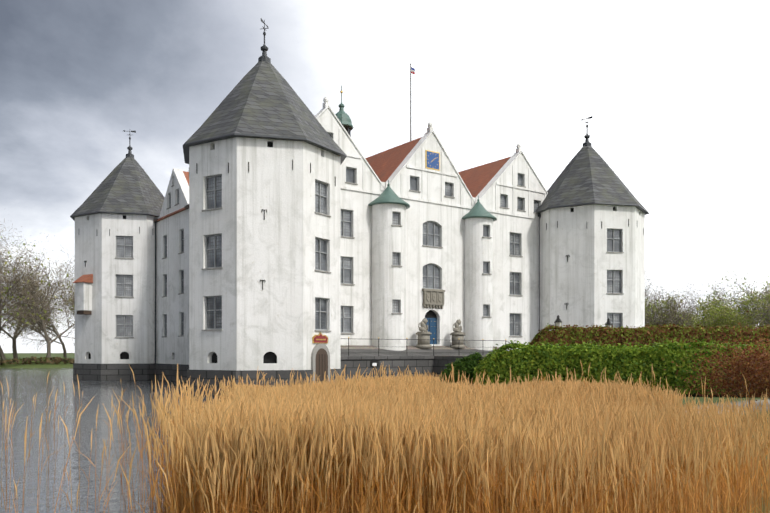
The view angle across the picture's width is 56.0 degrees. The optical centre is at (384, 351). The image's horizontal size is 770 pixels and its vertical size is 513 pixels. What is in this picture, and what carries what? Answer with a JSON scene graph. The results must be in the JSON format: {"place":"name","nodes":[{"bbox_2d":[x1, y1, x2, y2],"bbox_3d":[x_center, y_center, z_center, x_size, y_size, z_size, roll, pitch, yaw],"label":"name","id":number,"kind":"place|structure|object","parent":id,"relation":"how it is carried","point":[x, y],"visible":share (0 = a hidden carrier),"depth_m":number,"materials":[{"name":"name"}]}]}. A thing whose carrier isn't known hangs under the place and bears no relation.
{"place":"outdoors","nodes":[
{"label":"outdoors","id":0,"kind":"place"},
{"bbox_2d":[0,367,220,512],"bbox_3d":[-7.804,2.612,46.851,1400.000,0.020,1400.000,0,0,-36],"label":"lake water","id":1,"kind":"structure","parent":0,"point":[25,385],"depth_m":20.92,"materials":[{"name":"grey liquid"}]},
{"bbox_2d":[73,363,154,380],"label":"tower plinth","id":2,"kind":"structure","parent":1,"relation":"in","point":[103,372],"depth_m":65.38,"materials":[{"name":"grey stone"}]},
{"bbox_2d":[75,213,154,363],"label":"tower walls","id":3,"kind":"structure","parent":1,"relation":"in","point":[95,250],"depth_m":65.55,"materials":[{"name":"white paint"}]},
{"bbox_2d":[73,274,92,314],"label":"oriel","id":4,"kind":"object","parent":3,"relation":"on","point":[83,294],"visible":0.8,"depth_m":65.22,"materials":[{"name":"white paint"}]},
{"bbox_2d":[70,157,164,220],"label":"tower roof","id":5,"kind":"structure","parent":3,"relation":"on","point":[127,185],"depth_m":66.88,"materials":[{"name":"grey tile"}]},
{"bbox_2d":[124,130,135,157],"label":"weather vane","id":6,"kind":"object","parent":5,"relation":"on","point":[129,153],"visible":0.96,"depth_m":69.73,"materials":[{"name":"black metal"}]},
{"bbox_2d":[155,363,188,382],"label":"stone plinth","id":7,"kind":"structure","parent":1,"relation":"in","point":[169,371],"depth_m":63.09,"materials":[{"name":"grey stone"}]},
{"bbox_2d":[189,137,340,370],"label":"tower walls","id":8,"kind":"structure","parent":1,"relation":"in","point":[274,250],"depth_m":42.57,"materials":[{"name":"white paint"}]},
{"bbox_2d":[183,60,346,163],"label":"tower roof","id":9,"kind":"structure","parent":8,"relation":"on","point":[262,100],"depth_m":43.84,"materials":[{"name":"grey tile"}]},
{"bbox_2d":[258,18,270,62],"bbox_3d":[-7.785,-19.898,46.898,0.954,3.100,0.853,0,0,-36],"label":"weather vane","id":10,"kind":"object","parent":9,"relation":"on","point":[264,50],"visible":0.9,"depth_m":46.70,"materials":[{"name":"black metal"}]},
{"bbox_2d":[312,332,327,342],"bbox_3d":[-3.941,-0.838,44.148,1.497,0.680,0.658,0,0,-36],"label":"sign","id":11,"kind":"object","parent":8,"relation":"attached to","point":[319,338],"visible":0.96,"depth_m":44.09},
{"bbox_2d":[311,343,329,382],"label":"arched door","id":12,"kind":"structure","parent":8,"relation":"attached to","point":[320,359],"depth_m":43.97,"materials":[{"name":"brown wood"}]},
{"bbox_2d":[187,368,342,395],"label":"tower plinth","id":13,"kind":"structure","parent":1,"relation":"in","point":[205,375],"depth_m":42.45,"materials":[{"name":"grey stone"}]},
{"bbox_2d":[540,204,644,330],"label":"tower walls","id":14,"kind":"structure","parent":1,"relation":"in","point":[577,282],"depth_m":61.88,"materials":[{"name":"white paint"}]},
{"bbox_2d":[536,146,648,214],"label":"tower roof","id":15,"kind":"structure","parent":14,"relation":"on","point":[587,176],"depth_m":63.06,"materials":[{"name":"grey tile"}]},
{"bbox_2d":[581,116,591,146],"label":"weather vane","id":16,"kind":"object","parent":15,"relation":"on","point":[587,142],"visible":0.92,"depth_m":65.89,"materials":[{"name":"black metal"}]},
{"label":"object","id":17,"kind":"object","parent":1,"relation":"in","visible":0},
{"bbox_2d":[156,168,188,364],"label":"side wall","id":18,"kind":"structure","parent":17,"relation":"on","point":[172,347],"depth_m":63.09,"materials":[{"name":"white paint"}]},
{"bbox_2d":[157,137,509,220],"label":"house roofs","id":19,"kind":"structure","parent":17,"relation":"on","point":[384,165],"depth_m":63.05,"materials":[{"name":"red tile"}]},
{"bbox_2d":[153,204,188,222],"bbox_3d":[-15.506,-11.977,58.872,0.350,0.200,23.500,0,0,-36],"label":"gutter","id":20,"kind":"object","parent":19,"relation":"on","point":[185,207],"visible":0.21,"depth_m":60.16,"materials":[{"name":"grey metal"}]},
{"bbox_2d":[335,86,353,136],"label":"bell cupola","id":21,"kind":"object","parent":19,"relation":"on","point":[343,117],"visible":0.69,"depth_m":68.08,"materials":[{"name":"green metal"}]},
{"bbox_2d":[410,63,414,141],"bbox_3d":[2.253,-20.608,59.988,0.410,6.620,0.139,0,0,30],"label":"flag pole","id":22,"kind":"object","parent":19,"relation":"on","point":[412,70],"visible":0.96,"depth_m":60.00,"materials":[{"name":"grey metal"}]},
{"bbox_2d":[154,213,540,362],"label":"drain pipes","id":23,"kind":"object","parent":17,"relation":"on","point":[539,215],"visible":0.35,"depth_m":66.45,"materials":[{"name":"grey metal"}]},
{"bbox_2d":[88,142,614,362],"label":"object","id":24,"kind":"object","parent":17,"relation":"on","point":[269,357],"depth_m":42.76,"materials":[{"name":"black"}]},
{"bbox_2d":[84,159,643,309],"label":"iron wall anchors","id":25,"kind":"object","parent":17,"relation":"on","point":[335,185],"visible":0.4,"depth_m":45.53,"materials":[{"name":"grey"}]},
{"bbox_2d":[317,108,546,350],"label":"front gable wall","id":26,"kind":"structure","parent":17,"relation":"on","point":[448,259],"depth_m":58.48,"materials":[{"name":"white paint"}]},
{"bbox_2d":[115,132,623,337],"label":"window frames","id":27,"kind":"structure","parent":26,"relation":"attached to","point":[319,270],"depth_m":57.11,"materials":[{"name":"grey wood"}]},
{"bbox_2d":[117,134,619,335],"bbox_3d":[-2.851,-8.547,63.097,35.856,14.500,29.074,0,0,-36],"label":"window glass","id":28,"kind":"object","parent":27,"relation":"in","point":[210,263],"visible":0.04,"depth_m":57.71,"materials":[{"name":"grey glass"}]},
{"bbox_2d":[425,310,436,343],"bbox_3d":[3.563,-1.962,58.100,1.560,2.770,0.090,0,0,-36],"label":"door","id":29,"kind":"structure","parent":26,"relation":"attached to","point":[430,316],"depth_m":58.27,"materials":[{"name":"blue wood"}]},
{"bbox_2d":[315,97,547,219],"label":"gable trim","id":30,"kind":"structure","parent":26,"relation":"attached to","point":[485,189],"depth_m":58.12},
{"bbox_2d":[425,150,439,170],"bbox_3d":[3.810,-15.248,57.762,1.440,1.440,0.093,0,0,-36],"label":"clock","id":31,"kind":"object","parent":26,"relation":"attached to","point":[432,160],"visible":1,"depth_m":57.71,"materials":[{"name":"blue metal"}]},
{"bbox_2d":[422,289,444,308],"bbox_3d":[3.873,-4.183,57.676,2.160,1.530,0.340,0,0,-36],"label":"portal coat of arms","id":32,"kind":"object","parent":26,"relation":"attached to","point":[432,298],"visible":0.98,"depth_m":57.53},
{"bbox_2d":[0,353,769,512],"bbox_3d":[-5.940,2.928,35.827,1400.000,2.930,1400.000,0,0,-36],"label":"terrain","id":33,"kind":"structure","parent":0,"point":[8,356],"depth_m":27.24,"materials":[{"name":"green plant"}]},
{"bbox_2d":[0,214,61,359],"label":"tree","id":34,"kind":"object","parent":33,"relation":"on","point":[2,356],"visible":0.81,"depth_m":120.55,"materials":[{"name":"brown plant"}]},
{"bbox_2d":[1,282,66,357],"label":"tree","id":35,"kind":"object","parent":33,"relation":"on","point":[55,331],"visible":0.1,"depth_m":148.03,"materials":[{"name":"brown plant"}]},
{"bbox_2d":[0,237,74,349],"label":"tree","id":36,"kind":"object","parent":33,"relation":"on","point":[4,293],"visible":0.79,"depth_m":121.02,"materials":[{"name":"brown plant"}]},
{"bbox_2d":[0,226,74,358],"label":"tree","id":37,"kind":"object","parent":33,"relation":"on","point":[14,350],"visible":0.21,"depth_m":147.17,"materials":[{"name":"brown plant"}]},
{"bbox_2d":[0,356,74,364],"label":"shore understory","id":38,"kind":"object","parent":33,"relation":"on","point":[52,360],"visible":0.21,"depth_m":118.15,"materials":[{"name":"green plant"}]},
{"bbox_2d":[1,235,74,361],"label":"tree","id":39,"kind":"object","parent":33,"relation":"on","point":[41,322],"visible":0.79,"depth_m":124.80,"materials":[{"name":"brown plant"}]},
{"bbox_2d":[44,261,74,334],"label":"tree","id":40,"kind":"object","parent":33,"relation":"on","point":[70,296],"visible":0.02,"depth_m":138.56,"materials":[{"name":"brown plant"}]},
{"bbox_2d":[46,262,74,330],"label":"tree","id":41,"kind":"object","parent":33,"relation":"on","point":[73,308],"visible":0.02,"depth_m":130.29,"materials":[{"name":"brown plant"}]},
{"bbox_2d":[58,258,74,312],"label":"tree","id":42,"kind":"object","parent":33,"relation":"on","point":[71,297],"visible":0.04,"depth_m":133.97,"materials":[{"name":"brown plant"}]},
{"bbox_2d":[0,360,769,512],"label":"reed bed","id":43,"kind":"object","parent":33,"relation":"on","point":[415,443],"visible":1,"depth_m":5.41,"materials":[{"name":"beige plant"}]},
{"bbox_2d":[341,349,511,379],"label":"granite terrace walls","id":44,"kind":"structure","parent":33,"relation":"on","point":[422,360],"depth_m":51.79,"materials":[{"name":"grey stone"}]},
{"bbox_2d":[370,360,378,366],"bbox_3d":[-0.748,0.828,50.162,0.700,0.450,0.180,0,0,-36],"label":"lamp","id":45,"kind":"object","parent":44,"relation":"attached to","point":[373,363],"visible":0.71,"depth_m":50.09,"materials":[{"name":"white glass"}]},
{"bbox_2d":[372,203,405,350],"bbox_3d":[0.267,-4.923,54.670,2.640,12.150,2.640,0,0,-36],"label":"stair turret","id":46,"kind":"object","parent":44,"relation":"on","point":[388,280],"visible":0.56,"depth_m":53.53,"materials":[{"name":"white paint"}]},
{"bbox_2d":[368,180,409,208],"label":"turret roof","id":47,"kind":"structure","parent":46,"relation":"on","point":[388,194],"depth_m":53.77,"materials":[{"name":"green metal"}]},
{"bbox_2d":[341,345,497,356],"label":"terrace cobbles","id":48,"kind":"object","parent":44,"relation":"on","point":[373,347],"visible":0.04,"depth_m":53.75,"materials":[{"name":"grey stone"}]},
{"bbox_2d":[416,318,431,348],"bbox_3d":[2.955,-1.413,55.891,0.949,2.370,0.860,0,0,-36],"label":"lion statue","id":49,"kind":"object","parent":48,"relation":"on","point":[425,343],"visible":1,"depth_m":55.70,"materials":[{"name":"stone"}]},
{"bbox_2d":[450,319,464,348],"bbox_3d":[5.781,-1.413,57.956,0.949,2.370,0.860,0,0,-36],"label":"lion statue","id":50,"kind":"object","parent":48,"relation":"on","point":[457,334],"visible":1,"depth_m":57.75,"materials":[{"name":"stone"}]},
{"bbox_2d":[341,337,509,355],"bbox_3d":[3.991,-0.278,53.259,18.208,1.419,0.862,0,0,-36],"label":"terrace railing","id":51,"kind":"object","parent":44,"relation":"on","point":[348,346],"visible":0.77,"depth_m":52.14,"materials":[{"name":"metal"}]},
{"bbox_2d":[465,217,492,350],"bbox_3d":[7.752,-4.923,60.140,2.440,12.150,2.440,0,0,-36],"label":"stair turret","id":52,"kind":"object","parent":44,"relation":"on","point":[478,283],"visible":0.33,"depth_m":59.09,"materials":[{"name":"white paint"}]},
{"bbox_2d":[462,196,496,221],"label":"turret roof","id":53,"kind":"structure","parent":52,"relation":"on","point":[478,209],"depth_m":59.33,"materials":[{"name":"green metal"}]},
{"bbox_2d":[554,315,561,329],"bbox_3d":[10.459,-0.472,43.725,0.500,3.450,0.433,0,0,-36],"label":"bridge lamp","id":54,"kind":"object","parent":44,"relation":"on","point":[558,322],"visible":0.46,"depth_m":43.61,"materials":[{"name":"grey metal"}]},
{"bbox_2d":[605,318,611,326],"bbox_3d":[14.729,-0.472,47.712,0.500,3.450,0.433,0,0,-36],"label":"bridge lamp","id":55,"kind":"object","parent":44,"relation":"on","point":[608,323],"visible":0.4,"depth_m":47.61,"materials":[{"name":"grey metal"}]},
{"bbox_2d":[529,323,769,349],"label":"beech hedge","id":56,"kind":"object","parent":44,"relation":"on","point":[637,335],"depth_m":43.15,"materials":[{"name":"plant"}]},
{"bbox_2d":[439,351,482,384],"bbox_3d":[3.361,0.943,31.108,1.871,1.919,1.437,0,0,17],"label":"green hedge","id":57,"kind":"object","parent":33,"relation":"on","point":[465,365],"depth_m":30.55,"materials":[{"name":"green plant"}]},
{"bbox_2d":[473,339,769,397],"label":"green hedge","id":58,"kind":"object","parent":33,"relation":"on","point":[502,359],"depth_m":28.45,"materials":[{"name":"green plant"}]},
{"bbox_2d":[645,270,677,322],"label":"park tree","id":59,"kind":"object","parent":33,"relation":"on","point":[649,297],"visible":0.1,"depth_m":178.81,"materials":[{"name":"grey plant"}]},
{"bbox_2d":[645,291,686,330],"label":"park tree","id":60,"kind":"object","parent":33,"relation":"on","point":[658,313],"visible":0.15,"depth_m":169.64,"materials":[{"name":"green plant"}]},
{"bbox_2d":[645,274,711,326],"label":"tree","id":61,"kind":"object","parent":33,"relation":"on","point":[676,319],"visible":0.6,"depth_m":165.55,"materials":[{"name":"grey plant"}]},
{"bbox_2d":[653,308,703,326],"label":"park tree","id":62,"kind":"object","parent":33,"relation":"on","point":[689,319],"depth_m":186.94,"materials":[{"name":"green plant"}]},
{"bbox_2d":[655,311,769,404],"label":"young beech","id":63,"kind":"object","parent":33,"relation":"on","point":[751,378],"visible":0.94,"depth_m":21.06,"materials":[{"name":"brown plant"}]},
{"bbox_2d":[679,300,765,327],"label":"park tree","id":64,"kind":"object","parent":33,"relation":"on","point":[727,315],"visible":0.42,"depth_m":154.17,"materials":[{"name":"green plant"}]},
{"bbox_2d":[691,286,758,321],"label":"park tree","id":65,"kind":"object","parent":33,"relation":"on","point":[726,302],"depth_m":176.02,"materials":[{"name":"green plant"}]},
{"bbox_2d":[683,317,769,399],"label":"young beech","id":66,"kind":"object","parent":33,"relation":"on","point":[750,352],"visible":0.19,"depth_m":21.89,"materials":[{"name":"brown plant"}]},
{"bbox_2d":[692,286,763,326],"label":"park tree","id":67,"kind":"object","parent":33,"relation":"on","point":[745,304],"visible":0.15,"depth_m":165.02,"materials":[{"name":"green plant"}]},
{"bbox_2d":[689,269,769,326],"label":"tree","id":68,"kind":"object","parent":33,"relation":"on","point":[743,291],"visible":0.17,"depth_m":175.77,"materials":[{"name":"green plant"}]},
{"bbox_2d":[723,334,768,390],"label":"young beech","id":69,"kind":"object","parent":33,"relation":"on","point":[753,351],"visible":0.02,"depth_m":23.41,"materials":[{"name":"brown plant"}]},
{"bbox_2d":[731,275,769,325],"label":"tree","id":70,"kind":"object","parent":33,"relation":"on","point":[753,299],"visible":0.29,"depth_m":162.64,"materials":[{"name":"green plant"}]},
{"bbox_2d":[737,276,769,326],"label":"park tree","id":71,"kind":"object","parent":33,"relation":"on","point":[765,314],"visible":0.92,"depth_m":146.21,"materials":[{"name":"green plant"}]},
{"bbox_2d":[750,288,769,324],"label":"park tree","id":72,"kind":"object","parent":33,"relation":"on","point":[764,306],"visible":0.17,"depth_m":154.77,"materials":[{"name":"green plant"}]},
{"bbox_2d":[0,0,769,352],"label":"sky","id":73,"kind":"structure","parent":0,"point":[676,93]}
]}

